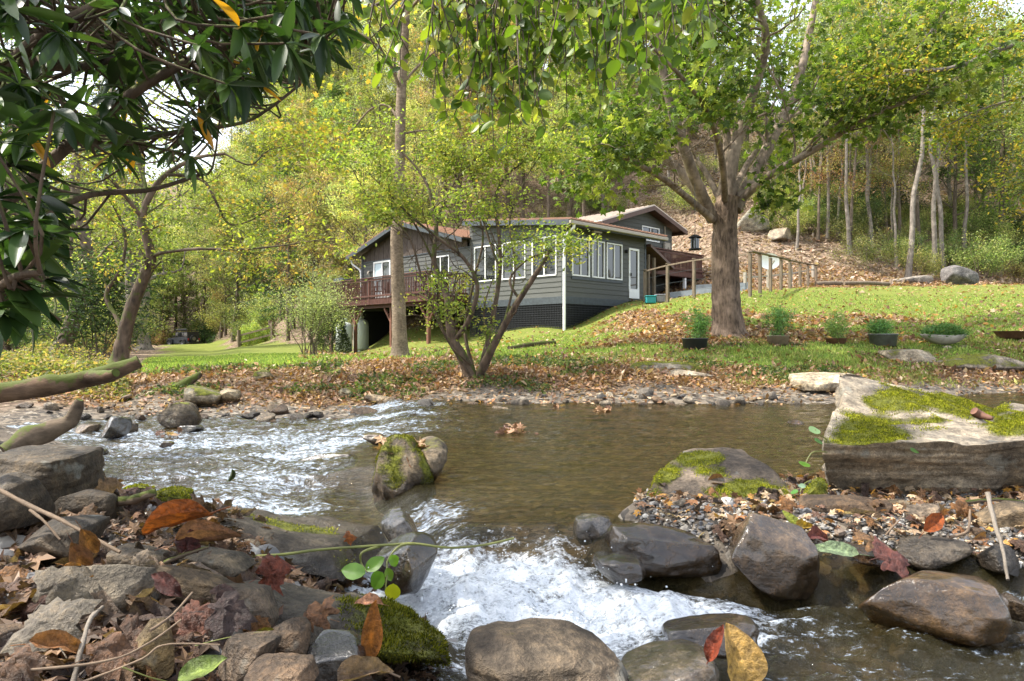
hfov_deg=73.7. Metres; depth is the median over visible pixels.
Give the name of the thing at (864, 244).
understory shrub
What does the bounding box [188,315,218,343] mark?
wild rhododendron
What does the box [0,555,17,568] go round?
fallen leaf
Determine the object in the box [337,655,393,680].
rock
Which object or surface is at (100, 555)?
fallen leaf
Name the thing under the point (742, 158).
understory shrub
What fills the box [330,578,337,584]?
fallen leaf
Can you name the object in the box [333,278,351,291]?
table
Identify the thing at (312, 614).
fallen leaf
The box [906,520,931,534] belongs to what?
fallen leaf
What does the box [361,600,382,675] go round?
fallen leaf
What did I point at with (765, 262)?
satellite dish
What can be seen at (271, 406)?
cobble
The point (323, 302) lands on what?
bare shrub
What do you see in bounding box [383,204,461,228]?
understory shrub
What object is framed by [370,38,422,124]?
forest tree
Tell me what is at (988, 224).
understory shrub
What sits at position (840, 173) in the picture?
wild rhododendron
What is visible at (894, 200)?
slender tree
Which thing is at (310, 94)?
forest tree
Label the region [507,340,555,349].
timber log
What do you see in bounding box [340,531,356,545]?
fallen leaf
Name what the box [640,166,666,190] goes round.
understory shrub
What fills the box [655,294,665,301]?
storage crate
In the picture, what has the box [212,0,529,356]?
sycamore tree
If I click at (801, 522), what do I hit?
fallen leaf
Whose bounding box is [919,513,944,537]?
fallen leaf
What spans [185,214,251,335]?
forest tree
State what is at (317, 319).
understory shrub
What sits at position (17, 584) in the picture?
fallen leaf
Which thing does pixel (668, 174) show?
forest tree
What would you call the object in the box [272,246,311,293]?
wild rhododendron
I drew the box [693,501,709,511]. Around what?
fallen leaf
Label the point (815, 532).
fallen leaf
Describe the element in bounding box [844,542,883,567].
rock
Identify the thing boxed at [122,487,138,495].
fallen leaf
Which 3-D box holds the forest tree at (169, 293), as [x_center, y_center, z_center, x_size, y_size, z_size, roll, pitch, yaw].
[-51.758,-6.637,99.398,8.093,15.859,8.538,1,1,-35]
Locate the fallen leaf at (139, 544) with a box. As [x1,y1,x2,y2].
[134,541,144,549]
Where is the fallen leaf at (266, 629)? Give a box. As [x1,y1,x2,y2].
[256,627,273,630]
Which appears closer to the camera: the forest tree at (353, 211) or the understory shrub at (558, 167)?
the forest tree at (353, 211)
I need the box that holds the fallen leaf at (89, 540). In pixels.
[75,520,100,552]
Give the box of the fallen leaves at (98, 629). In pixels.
[0,486,464,680]
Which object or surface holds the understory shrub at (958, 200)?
on the ground at (848, 586)
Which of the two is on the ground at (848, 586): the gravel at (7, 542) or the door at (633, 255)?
the gravel at (7, 542)
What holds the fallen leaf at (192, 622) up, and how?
on the fallen leaves at (98, 629)
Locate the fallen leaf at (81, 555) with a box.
[67,533,92,565]
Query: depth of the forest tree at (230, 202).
86.64 m
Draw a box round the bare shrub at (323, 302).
[231,250,366,354]
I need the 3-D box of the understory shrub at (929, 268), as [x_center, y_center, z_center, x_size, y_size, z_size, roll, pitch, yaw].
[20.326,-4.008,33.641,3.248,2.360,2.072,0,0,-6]
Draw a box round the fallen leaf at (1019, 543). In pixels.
[1008,538,1023,551]
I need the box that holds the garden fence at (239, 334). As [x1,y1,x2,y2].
[237,320,273,346]
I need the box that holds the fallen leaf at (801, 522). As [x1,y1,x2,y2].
[796,518,812,527]
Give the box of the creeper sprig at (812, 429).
[791,426,918,493]
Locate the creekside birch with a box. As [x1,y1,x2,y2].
[796,0,1023,230]
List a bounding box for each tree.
[0,27,90,146]
[0,38,60,216]
[0,40,70,350]
[1,66,376,362]
[2,129,117,288]
[4,1,234,349]
[13,80,187,356]
[21,107,138,304]
[40,77,155,350]
[44,155,101,290]
[95,199,170,309]
[108,224,167,309]
[147,168,200,309]
[150,236,191,339]
[150,254,181,337]
[150,269,180,341]
[152,215,175,344]
[152,242,179,329]
[154,221,213,329]
[157,166,233,341]
[160,210,200,332]
[165,217,219,319]
[181,192,226,330]
[182,168,241,335]
[185,152,232,292]
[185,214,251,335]
[186,228,251,338]
[191,177,228,297]
[195,149,266,332]
[196,184,276,341]
[202,147,272,267]
[205,118,246,171]
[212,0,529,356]
[213,110,265,255]
[216,183,260,317]
[217,145,255,222]
[217,172,256,281]
[219,118,316,322]
[222,117,249,158]
[224,84,307,271]
[224,151,285,316]
[226,103,272,225]
[228,158,300,312]
[229,100,307,204]
[231,105,331,301]
[233,83,288,158]
[237,113,324,329]
[248,170,314,340]
[254,99,323,291]
[260,155,353,339]
[275,74,386,265]
[280,81,360,226]
[280,186,360,294]
[287,9,381,233]
[288,171,329,252]
[294,63,377,177]
[297,62,360,254]
[297,94,613,380]
[299,5,378,168]
[299,37,368,190]
[311,43,412,253]
[311,174,376,313]
[313,145,410,265]
[315,168,375,275]
[333,89,436,225]
[336,53,417,228]
[339,0,363,73]
[344,29,382,110]
[345,78,395,237]
[349,0,742,159]
[349,53,381,119]
[353,0,423,129]
[357,126,431,214]
[361,1,401,86]
[368,127,413,194]
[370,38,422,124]
[372,0,447,118]
[373,1,424,97]
[374,98,464,224]
[388,0,525,222]
[391,10,455,190]
[405,94,457,205]
[405,108,455,204]
[406,31,477,209]
[407,9,519,185]
[409,0,471,105]
[424,0,487,152]
[433,104,519,217]
[438,0,1023,338]
[444,66,526,215]
[445,11,549,212]
[448,74,496,201]
[496,88,550,217]
[500,69,559,206]
[508,2,560,171]
[517,67,592,217]
[538,4,651,216]
[540,0,631,191]
[547,92,616,215]
[548,76,586,197]
[555,84,602,216]
[557,12,656,183]
[570,50,626,208]
[586,39,633,209]
[613,14,657,114]
[622,14,697,204]
[630,41,654,114]
[648,42,714,147]
[691,0,802,153]
[698,0,751,172]
[754,56,791,178]
[775,44,815,163]
[775,79,831,250]
[779,10,829,222]
[783,0,858,160]
[784,50,821,202]
[785,57,815,189]
[786,91,851,239]
[789,0,899,254]
[796,32,858,240]
[797,0,871,189]
[798,74,894,252]
[798,106,837,202]
[805,0,885,35]
[808,3,879,47]
[819,51,874,235]
[823,0,961,198]
[830,49,873,170]
[831,10,893,247]
[833,4,877,140]
[833,65,871,197]
[836,8,879,168]
[836,45,934,227]
[844,102,897,236]
[853,0,986,250]
[853,86,880,166]
[853,88,930,251]
[853,127,929,230]
[858,104,928,268]
[869,124,926,239]
[874,0,1002,274]
[874,24,947,216]
[875,0,972,276]
[885,0,977,271]
[908,84,1017,245]
[911,50,964,223]
[918,2,991,163]
[938,57,1023,221]
[942,32,1022,256]
[950,11,1023,259]
[957,78,1022,212]
[958,0,1001,183]
[959,88,1023,221]
[977,22,1023,193]
[982,1,1023,33]
[982,72,1018,177]
[987,66,1023,157]
[998,65,1023,204]
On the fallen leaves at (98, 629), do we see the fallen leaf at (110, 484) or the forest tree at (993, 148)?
the fallen leaf at (110, 484)
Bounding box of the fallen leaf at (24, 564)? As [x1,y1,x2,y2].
[20,561,41,568]
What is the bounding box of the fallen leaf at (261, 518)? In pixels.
[250,516,266,521]
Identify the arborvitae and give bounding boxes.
[313,301,351,352]
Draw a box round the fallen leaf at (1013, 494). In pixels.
[999,491,1018,497]
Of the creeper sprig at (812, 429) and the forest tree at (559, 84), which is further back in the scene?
the forest tree at (559, 84)
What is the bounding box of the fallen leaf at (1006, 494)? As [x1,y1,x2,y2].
[1002,491,1011,498]
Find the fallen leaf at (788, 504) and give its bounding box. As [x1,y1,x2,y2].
[774,495,796,513]
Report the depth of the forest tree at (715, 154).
46.24 m
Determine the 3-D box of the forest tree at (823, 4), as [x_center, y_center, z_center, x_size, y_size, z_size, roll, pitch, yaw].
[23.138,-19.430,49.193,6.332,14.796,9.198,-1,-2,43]
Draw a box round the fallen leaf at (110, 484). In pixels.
[94,477,122,492]
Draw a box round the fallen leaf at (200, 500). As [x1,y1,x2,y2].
[190,494,213,516]
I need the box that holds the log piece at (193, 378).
[157,372,202,389]
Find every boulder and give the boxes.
[0,444,104,502]
[157,402,201,427]
[183,385,221,406]
[200,502,386,581]
[225,575,452,668]
[372,433,435,514]
[465,618,627,680]
[605,522,721,578]
[630,360,703,371]
[646,447,796,500]
[729,512,819,600]
[737,206,770,231]
[822,373,1023,493]
[858,570,1012,646]
[936,353,1023,370]
[940,265,978,284]
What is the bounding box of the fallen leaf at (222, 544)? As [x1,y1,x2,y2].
[205,541,229,548]
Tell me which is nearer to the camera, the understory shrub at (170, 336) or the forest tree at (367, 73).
the forest tree at (367, 73)
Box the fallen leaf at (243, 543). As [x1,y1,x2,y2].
[234,541,250,546]
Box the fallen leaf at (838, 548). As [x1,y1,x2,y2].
[815,540,873,556]
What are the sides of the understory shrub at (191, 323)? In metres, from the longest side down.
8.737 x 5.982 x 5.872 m
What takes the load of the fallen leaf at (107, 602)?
on the fallen leaves at (98, 629)
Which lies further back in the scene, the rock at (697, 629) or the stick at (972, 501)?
the stick at (972, 501)
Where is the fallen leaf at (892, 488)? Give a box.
[882,484,900,494]
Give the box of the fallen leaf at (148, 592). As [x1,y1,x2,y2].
[126,586,165,604]
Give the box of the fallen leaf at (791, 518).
[782,510,798,523]
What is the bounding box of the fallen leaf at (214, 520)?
[209,517,219,524]
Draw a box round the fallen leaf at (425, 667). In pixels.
[416,661,438,675]
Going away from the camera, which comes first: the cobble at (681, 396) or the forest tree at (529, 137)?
the cobble at (681, 396)
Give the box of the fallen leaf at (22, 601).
[0,588,38,616]
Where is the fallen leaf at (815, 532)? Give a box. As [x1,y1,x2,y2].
[807,525,827,541]
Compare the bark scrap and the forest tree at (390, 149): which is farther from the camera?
the forest tree at (390, 149)
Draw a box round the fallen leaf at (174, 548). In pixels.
[169,546,184,554]
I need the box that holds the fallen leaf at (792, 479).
[788,476,798,483]
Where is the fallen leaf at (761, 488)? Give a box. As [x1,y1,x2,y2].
[756,486,766,495]
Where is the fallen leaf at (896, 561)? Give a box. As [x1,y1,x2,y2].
[869,535,909,577]
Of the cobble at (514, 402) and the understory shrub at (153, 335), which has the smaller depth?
the cobble at (514, 402)
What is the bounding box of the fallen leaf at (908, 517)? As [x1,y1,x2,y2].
[906,515,917,523]
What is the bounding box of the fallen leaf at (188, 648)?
[173,632,199,659]
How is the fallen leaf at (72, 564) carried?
on the rock at (116, 583)
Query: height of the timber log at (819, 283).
0.240 m
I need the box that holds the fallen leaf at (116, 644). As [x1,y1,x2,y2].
[71,631,147,680]
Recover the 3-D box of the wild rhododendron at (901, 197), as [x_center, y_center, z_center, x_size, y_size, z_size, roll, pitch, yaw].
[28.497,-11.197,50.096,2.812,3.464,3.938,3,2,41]
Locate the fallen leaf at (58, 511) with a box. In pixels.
[51,506,61,519]
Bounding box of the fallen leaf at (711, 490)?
[706,487,719,496]
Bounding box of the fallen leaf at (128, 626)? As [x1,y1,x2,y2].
[109,613,148,640]
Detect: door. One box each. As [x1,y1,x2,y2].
[373,260,390,297]
[628,248,638,298]
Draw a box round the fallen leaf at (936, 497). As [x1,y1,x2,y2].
[928,490,941,503]
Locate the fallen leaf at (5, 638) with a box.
[0,631,12,651]
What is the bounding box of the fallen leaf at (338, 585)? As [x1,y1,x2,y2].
[333,583,344,591]
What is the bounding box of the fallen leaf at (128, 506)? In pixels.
[119,493,130,510]
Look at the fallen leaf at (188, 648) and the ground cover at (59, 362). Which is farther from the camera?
the ground cover at (59, 362)
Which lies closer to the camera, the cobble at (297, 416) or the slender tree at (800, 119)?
the cobble at (297, 416)
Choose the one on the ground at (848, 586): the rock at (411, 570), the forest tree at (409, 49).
the forest tree at (409, 49)
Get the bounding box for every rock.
[0,472,54,531]
[0,597,102,658]
[18,515,109,559]
[32,565,93,612]
[54,489,124,519]
[75,423,101,434]
[83,564,158,616]
[101,416,131,438]
[106,543,169,564]
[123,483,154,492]
[127,617,174,678]
[128,422,138,434]
[151,565,234,606]
[153,485,194,501]
[158,441,174,450]
[174,545,255,577]
[177,425,203,433]
[211,583,278,631]
[218,631,281,680]
[220,388,241,402]
[243,652,318,680]
[253,369,273,380]
[272,617,310,654]
[293,460,317,472]
[298,452,357,473]
[306,629,365,680]
[337,655,393,680]
[339,387,361,397]
[362,432,384,444]
[364,394,394,403]
[376,531,437,595]
[381,506,417,540]
[421,436,447,480]
[492,406,512,418]
[573,513,611,544]
[588,412,602,416]
[593,551,645,584]
[620,639,719,680]
[656,369,712,377]
[661,613,758,659]
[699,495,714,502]
[768,228,791,240]
[785,420,805,427]
[788,372,844,390]
[799,494,892,518]
[801,477,827,494]
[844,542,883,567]
[878,349,935,364]
[893,275,933,283]
[897,535,972,570]
[904,503,939,521]
[966,500,1023,528]
[976,543,1019,576]
[1001,593,1023,621]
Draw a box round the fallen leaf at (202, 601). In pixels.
[191,598,210,605]
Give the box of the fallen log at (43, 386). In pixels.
[0,356,141,402]
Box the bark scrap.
[970,407,992,419]
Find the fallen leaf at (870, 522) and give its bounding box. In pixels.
[859,516,876,526]
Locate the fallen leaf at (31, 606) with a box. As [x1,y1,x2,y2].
[21,594,47,621]
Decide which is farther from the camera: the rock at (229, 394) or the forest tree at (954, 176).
the forest tree at (954, 176)
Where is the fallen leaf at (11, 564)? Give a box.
[1,563,30,572]
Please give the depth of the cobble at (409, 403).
7.95 m
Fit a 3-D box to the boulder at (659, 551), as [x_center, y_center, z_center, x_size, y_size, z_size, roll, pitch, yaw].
[0.545,0.776,2.494,0.398,0.219,0.254,0,0,0]
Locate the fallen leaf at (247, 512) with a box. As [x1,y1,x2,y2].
[240,507,256,515]
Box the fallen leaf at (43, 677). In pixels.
[0,663,48,679]
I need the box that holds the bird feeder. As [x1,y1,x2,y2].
[689,234,701,250]
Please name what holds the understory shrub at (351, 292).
on the ground at (848, 586)
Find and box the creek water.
[7,392,1023,680]
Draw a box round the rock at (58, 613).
[0,597,102,658]
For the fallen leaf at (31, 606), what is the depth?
1.36 m
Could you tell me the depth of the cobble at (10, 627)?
1.24 m
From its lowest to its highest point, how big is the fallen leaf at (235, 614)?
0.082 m
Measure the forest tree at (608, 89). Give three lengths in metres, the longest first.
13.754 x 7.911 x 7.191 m
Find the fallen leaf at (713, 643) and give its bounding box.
[704,625,723,663]
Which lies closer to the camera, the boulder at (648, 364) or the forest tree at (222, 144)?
the boulder at (648, 364)
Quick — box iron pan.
[992,331,1023,338]
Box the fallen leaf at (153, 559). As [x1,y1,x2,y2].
[147,555,158,565]
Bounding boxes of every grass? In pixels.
[138,290,1023,375]
[573,333,1023,388]
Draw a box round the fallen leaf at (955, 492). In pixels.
[948,488,960,495]
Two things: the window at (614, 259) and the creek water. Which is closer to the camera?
the creek water
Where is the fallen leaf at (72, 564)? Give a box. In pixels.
[55,562,93,576]
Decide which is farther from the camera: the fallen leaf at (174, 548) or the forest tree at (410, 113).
the forest tree at (410, 113)
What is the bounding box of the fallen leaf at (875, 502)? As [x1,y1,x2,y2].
[867,498,884,506]
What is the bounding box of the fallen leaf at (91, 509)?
[73,502,104,515]
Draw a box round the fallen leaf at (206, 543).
[199,541,217,545]
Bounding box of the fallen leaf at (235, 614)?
[188,590,257,649]
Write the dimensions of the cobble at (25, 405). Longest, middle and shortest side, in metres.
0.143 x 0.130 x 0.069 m
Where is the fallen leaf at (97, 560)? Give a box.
[93,547,105,562]
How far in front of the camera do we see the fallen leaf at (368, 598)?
1.46 m
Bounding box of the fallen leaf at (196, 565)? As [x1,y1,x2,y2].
[180,562,223,576]
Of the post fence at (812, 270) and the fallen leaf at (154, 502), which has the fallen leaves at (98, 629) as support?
the fallen leaf at (154, 502)
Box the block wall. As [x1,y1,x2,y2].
[670,282,747,297]
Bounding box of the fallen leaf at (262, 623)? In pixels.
[239,615,270,631]
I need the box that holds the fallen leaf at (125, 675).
[119,664,133,680]
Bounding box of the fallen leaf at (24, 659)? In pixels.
[0,644,52,680]
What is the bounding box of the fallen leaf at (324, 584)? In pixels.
[313,577,331,590]
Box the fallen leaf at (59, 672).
[51,657,91,680]
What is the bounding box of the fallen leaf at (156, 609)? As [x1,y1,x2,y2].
[128,596,174,622]
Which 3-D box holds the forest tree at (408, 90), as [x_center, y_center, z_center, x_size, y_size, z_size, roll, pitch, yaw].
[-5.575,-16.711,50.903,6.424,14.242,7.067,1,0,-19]
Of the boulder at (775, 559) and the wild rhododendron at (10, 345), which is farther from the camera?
the wild rhododendron at (10, 345)
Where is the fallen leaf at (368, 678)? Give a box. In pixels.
[356,675,372,680]
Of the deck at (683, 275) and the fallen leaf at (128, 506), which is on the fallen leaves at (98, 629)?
the fallen leaf at (128, 506)
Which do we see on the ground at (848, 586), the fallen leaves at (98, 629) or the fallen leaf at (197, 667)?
the fallen leaves at (98, 629)
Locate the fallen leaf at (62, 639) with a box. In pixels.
[10,629,92,655]
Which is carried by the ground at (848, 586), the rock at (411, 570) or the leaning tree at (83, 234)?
the leaning tree at (83, 234)
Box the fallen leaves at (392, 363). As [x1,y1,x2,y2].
[0,330,1023,414]
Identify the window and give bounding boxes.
[431,255,449,277]
[474,244,496,281]
[502,241,525,279]
[532,235,556,276]
[572,237,589,276]
[592,240,604,278]
[606,242,622,279]
[642,225,659,242]
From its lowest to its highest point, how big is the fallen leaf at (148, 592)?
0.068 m
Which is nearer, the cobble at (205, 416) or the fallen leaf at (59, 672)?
the fallen leaf at (59, 672)
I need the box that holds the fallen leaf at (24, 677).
[22,673,39,680]
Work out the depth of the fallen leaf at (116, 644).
1.05 m
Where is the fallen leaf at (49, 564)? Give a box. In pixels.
[47,556,58,566]
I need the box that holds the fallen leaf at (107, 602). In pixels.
[90,590,126,622]
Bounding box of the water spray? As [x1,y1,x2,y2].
[334,525,712,658]
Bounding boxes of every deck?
[322,270,467,352]
[646,247,703,289]
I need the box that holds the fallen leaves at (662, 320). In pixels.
[298,262,1023,358]
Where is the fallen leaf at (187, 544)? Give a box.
[174,529,200,560]
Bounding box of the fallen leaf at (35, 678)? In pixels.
[33,675,41,680]
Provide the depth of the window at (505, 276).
26.86 m
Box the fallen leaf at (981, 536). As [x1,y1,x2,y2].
[968,532,988,542]
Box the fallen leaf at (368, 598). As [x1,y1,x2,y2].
[354,592,388,605]
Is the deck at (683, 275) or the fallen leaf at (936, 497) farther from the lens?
the deck at (683, 275)
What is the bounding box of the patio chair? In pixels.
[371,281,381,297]
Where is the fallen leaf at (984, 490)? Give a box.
[978,488,994,495]
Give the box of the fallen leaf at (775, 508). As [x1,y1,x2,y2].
[766,505,781,513]
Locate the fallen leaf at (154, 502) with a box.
[149,500,157,506]
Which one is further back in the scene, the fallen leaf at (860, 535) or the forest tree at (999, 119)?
the forest tree at (999, 119)
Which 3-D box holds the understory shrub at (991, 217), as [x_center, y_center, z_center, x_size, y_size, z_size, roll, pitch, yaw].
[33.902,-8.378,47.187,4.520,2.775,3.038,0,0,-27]
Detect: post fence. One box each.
[643,250,817,302]
[743,265,814,287]
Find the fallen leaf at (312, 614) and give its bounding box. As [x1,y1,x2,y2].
[303,595,339,632]
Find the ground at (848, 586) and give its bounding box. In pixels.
[0,70,1023,680]
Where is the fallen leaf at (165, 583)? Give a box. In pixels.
[151,571,189,600]
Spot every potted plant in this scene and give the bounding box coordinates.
[680,305,712,348]
[761,302,799,344]
[820,310,852,343]
[861,317,898,345]
[919,322,972,344]
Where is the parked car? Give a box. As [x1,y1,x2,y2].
[166,329,200,344]
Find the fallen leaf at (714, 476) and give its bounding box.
[708,473,722,483]
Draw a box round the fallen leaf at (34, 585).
[30,582,55,587]
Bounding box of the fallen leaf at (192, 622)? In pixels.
[171,599,214,637]
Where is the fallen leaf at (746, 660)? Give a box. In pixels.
[724,623,767,680]
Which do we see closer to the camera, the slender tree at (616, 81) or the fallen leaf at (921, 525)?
the fallen leaf at (921, 525)
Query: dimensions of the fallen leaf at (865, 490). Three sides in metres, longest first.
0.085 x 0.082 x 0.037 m
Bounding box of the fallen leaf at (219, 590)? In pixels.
[206,583,235,599]
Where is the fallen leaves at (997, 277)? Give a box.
[624,111,1023,295]
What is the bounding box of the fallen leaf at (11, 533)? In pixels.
[4,528,16,541]
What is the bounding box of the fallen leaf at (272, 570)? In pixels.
[249,553,295,596]
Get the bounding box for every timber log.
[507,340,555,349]
[814,281,842,285]
[843,281,889,285]
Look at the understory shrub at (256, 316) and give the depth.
65.23 m
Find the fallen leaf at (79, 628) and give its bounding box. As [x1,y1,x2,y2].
[76,622,92,641]
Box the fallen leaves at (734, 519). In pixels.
[632,469,1023,553]
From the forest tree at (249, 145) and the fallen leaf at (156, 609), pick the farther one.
the forest tree at (249, 145)
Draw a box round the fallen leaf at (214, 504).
[206,498,216,510]
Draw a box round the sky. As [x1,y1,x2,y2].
[0,0,1023,181]
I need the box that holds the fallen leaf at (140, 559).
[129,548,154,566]
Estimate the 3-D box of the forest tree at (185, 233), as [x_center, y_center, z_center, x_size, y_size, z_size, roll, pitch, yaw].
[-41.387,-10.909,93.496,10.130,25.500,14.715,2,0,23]
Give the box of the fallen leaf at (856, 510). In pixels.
[848,508,874,513]
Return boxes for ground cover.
[0,339,133,401]
[0,341,852,400]
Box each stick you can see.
[0,488,121,553]
[28,509,60,540]
[30,619,181,670]
[70,605,103,680]
[83,643,219,680]
[117,489,156,506]
[122,667,164,680]
[149,592,192,631]
[163,545,209,564]
[195,630,269,645]
[886,519,900,534]
[949,509,970,538]
[965,498,1023,503]
[985,492,1009,580]
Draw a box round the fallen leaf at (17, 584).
[0,577,30,591]
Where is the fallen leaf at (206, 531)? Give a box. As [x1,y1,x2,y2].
[154,519,240,550]
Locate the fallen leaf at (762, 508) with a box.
[749,498,766,513]
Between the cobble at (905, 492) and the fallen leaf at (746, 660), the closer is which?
the fallen leaf at (746, 660)
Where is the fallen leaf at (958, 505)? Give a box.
[949,497,974,518]
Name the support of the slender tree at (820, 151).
on the ground at (848, 586)
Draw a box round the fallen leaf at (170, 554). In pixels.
[163,551,179,563]
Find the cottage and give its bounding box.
[346,204,687,345]
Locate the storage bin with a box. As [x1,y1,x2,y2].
[644,295,656,303]
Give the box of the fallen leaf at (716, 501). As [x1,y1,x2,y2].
[713,498,722,503]
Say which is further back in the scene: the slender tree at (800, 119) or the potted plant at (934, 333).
the slender tree at (800, 119)
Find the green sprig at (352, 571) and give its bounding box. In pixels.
[251,537,513,599]
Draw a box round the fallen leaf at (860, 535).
[852,529,873,551]
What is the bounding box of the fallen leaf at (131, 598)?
[125,594,152,613]
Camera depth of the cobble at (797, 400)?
8.08 m
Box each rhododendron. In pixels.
[0,0,372,357]
[3,229,181,360]
[3,280,47,350]
[9,265,67,351]
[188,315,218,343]
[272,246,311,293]
[319,256,360,288]
[684,122,699,138]
[755,154,824,196]
[781,160,824,192]
[814,149,840,178]
[815,193,844,223]
[822,159,865,193]
[831,183,900,238]
[843,177,884,205]
[844,159,865,173]
[844,172,886,201]
[848,188,876,222]
[858,162,890,192]
[886,163,923,208]
[905,192,952,215]
[980,204,1023,242]
[997,236,1023,272]
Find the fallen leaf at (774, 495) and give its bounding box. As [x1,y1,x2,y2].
[767,492,780,503]
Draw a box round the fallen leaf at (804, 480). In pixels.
[801,475,810,483]
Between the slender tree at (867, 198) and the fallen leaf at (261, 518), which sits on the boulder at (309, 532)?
the fallen leaf at (261, 518)
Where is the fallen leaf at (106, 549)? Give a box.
[100,544,110,551]
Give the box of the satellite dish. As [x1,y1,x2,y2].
[762,253,779,287]
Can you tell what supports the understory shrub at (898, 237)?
on the ground at (848, 586)
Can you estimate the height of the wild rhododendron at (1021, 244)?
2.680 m
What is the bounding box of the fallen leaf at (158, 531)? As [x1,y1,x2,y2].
[137,525,166,538]
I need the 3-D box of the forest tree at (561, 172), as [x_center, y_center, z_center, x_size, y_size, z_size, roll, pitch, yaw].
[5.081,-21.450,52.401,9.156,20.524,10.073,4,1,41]
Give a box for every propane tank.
[336,318,351,352]
[353,316,368,351]
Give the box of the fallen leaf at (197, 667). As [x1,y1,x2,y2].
[178,655,226,680]
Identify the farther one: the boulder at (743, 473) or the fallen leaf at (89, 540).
the boulder at (743, 473)
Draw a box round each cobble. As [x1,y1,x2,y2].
[0,623,23,636]
[16,402,33,408]
[43,402,59,410]
[80,413,91,419]
[90,673,105,680]
[96,406,104,412]
[103,414,112,419]
[119,394,131,401]
[134,414,147,420]
[200,414,209,418]
[237,539,260,546]
[239,533,250,539]
[241,413,253,418]
[250,411,260,416]
[255,413,275,423]
[267,402,279,411]
[269,403,288,414]
[290,413,306,423]
[312,411,323,417]
[343,415,358,427]
[350,407,378,418]
[371,674,383,680]
[398,407,413,417]
[400,401,415,411]
[406,416,419,423]
[416,399,435,411]
[468,402,478,407]
[497,395,505,401]
[511,399,520,404]
[519,398,528,405]
[592,398,602,403]
[596,394,605,398]
[599,401,611,405]
[638,387,652,398]
[638,402,646,406]
[651,396,665,403]
[672,498,685,506]
[675,393,685,398]
[683,397,693,403]
[715,399,731,409]
[734,396,745,405]
[754,401,763,408]
[761,391,777,399]
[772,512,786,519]
[790,397,802,406]
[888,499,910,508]
[899,489,910,494]
[929,487,947,495]
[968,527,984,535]
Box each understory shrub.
[14,302,115,357]
[17,291,64,350]
[21,301,64,352]
[43,261,130,358]
[87,327,116,356]
[91,299,176,353]
[97,326,137,355]
[150,327,165,344]
[151,321,206,344]
[151,329,169,344]
[174,312,205,332]
[186,313,223,337]
[188,296,253,334]
[199,299,232,335]
[201,295,227,314]
[219,306,252,339]
[220,295,244,328]
[235,268,276,295]
[235,288,285,326]
[239,293,269,327]
[245,297,278,326]
[296,303,352,337]
[298,290,348,329]
[312,268,359,323]
[321,270,362,320]
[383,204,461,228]
[410,187,450,223]
[535,202,576,217]
[547,162,580,179]
[573,193,601,212]
[603,192,630,211]
[637,193,665,211]
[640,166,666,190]
[657,177,707,213]
[696,151,718,184]
[709,183,718,204]
[737,134,755,175]
[738,204,804,232]
[741,178,798,203]
[748,138,793,161]
[773,169,835,206]
[777,140,803,160]
[777,203,816,238]
[778,203,812,227]
[780,191,830,232]
[799,198,855,238]
[817,172,858,211]
[820,212,883,249]
[821,181,884,219]
[826,223,909,274]
[836,179,864,209]
[840,208,873,237]
[869,231,944,267]
[870,198,921,228]
[873,202,901,227]
[873,227,893,242]
[877,225,917,257]
[890,216,931,242]
[890,223,927,241]
[892,236,948,277]
[896,205,948,237]
[921,210,937,230]
[924,226,966,252]
[926,196,986,228]
[931,212,989,245]
[937,232,976,266]
[942,187,982,213]
[943,200,1013,243]
[943,201,972,219]
[945,229,1023,281]
[956,247,1006,274]
[961,236,1023,273]
[968,240,987,258]
[971,199,1019,233]
[972,212,1023,260]
[984,221,1023,254]
[990,213,1023,239]
[1000,259,1023,283]
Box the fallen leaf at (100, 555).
[93,550,107,558]
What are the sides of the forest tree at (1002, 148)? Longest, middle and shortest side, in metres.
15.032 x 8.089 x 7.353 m
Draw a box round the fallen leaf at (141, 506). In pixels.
[130,490,149,520]
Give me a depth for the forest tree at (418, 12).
67.30 m
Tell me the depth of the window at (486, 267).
28.08 m
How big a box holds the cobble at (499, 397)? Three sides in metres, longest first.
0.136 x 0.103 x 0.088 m
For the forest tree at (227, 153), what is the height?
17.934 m
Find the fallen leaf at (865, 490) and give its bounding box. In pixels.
[861,482,869,496]
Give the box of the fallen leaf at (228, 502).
[224,497,233,505]
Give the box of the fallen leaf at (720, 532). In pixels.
[711,524,728,542]
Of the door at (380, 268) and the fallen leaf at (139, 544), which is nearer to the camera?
the fallen leaf at (139, 544)
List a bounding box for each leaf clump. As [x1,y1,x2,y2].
[155,427,182,441]
[373,435,428,468]
[494,422,538,441]
[552,403,564,415]
[593,405,611,417]
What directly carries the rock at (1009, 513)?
on the ground at (848, 586)
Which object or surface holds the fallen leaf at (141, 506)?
on the ground at (848, 586)
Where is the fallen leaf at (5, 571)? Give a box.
[0,564,28,581]
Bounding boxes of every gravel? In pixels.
[0,488,465,680]
[633,477,1023,572]
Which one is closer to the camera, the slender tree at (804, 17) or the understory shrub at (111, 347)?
the understory shrub at (111, 347)
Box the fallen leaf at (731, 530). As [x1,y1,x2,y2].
[719,519,736,536]
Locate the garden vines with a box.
[239,320,275,346]
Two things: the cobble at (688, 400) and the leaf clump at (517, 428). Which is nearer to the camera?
the leaf clump at (517, 428)
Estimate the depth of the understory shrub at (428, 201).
46.92 m
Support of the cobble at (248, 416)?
on the ground at (848, 586)
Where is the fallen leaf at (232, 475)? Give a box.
[227,469,235,481]
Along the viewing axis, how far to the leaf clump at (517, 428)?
5.52 m
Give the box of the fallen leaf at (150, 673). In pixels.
[143,664,156,680]

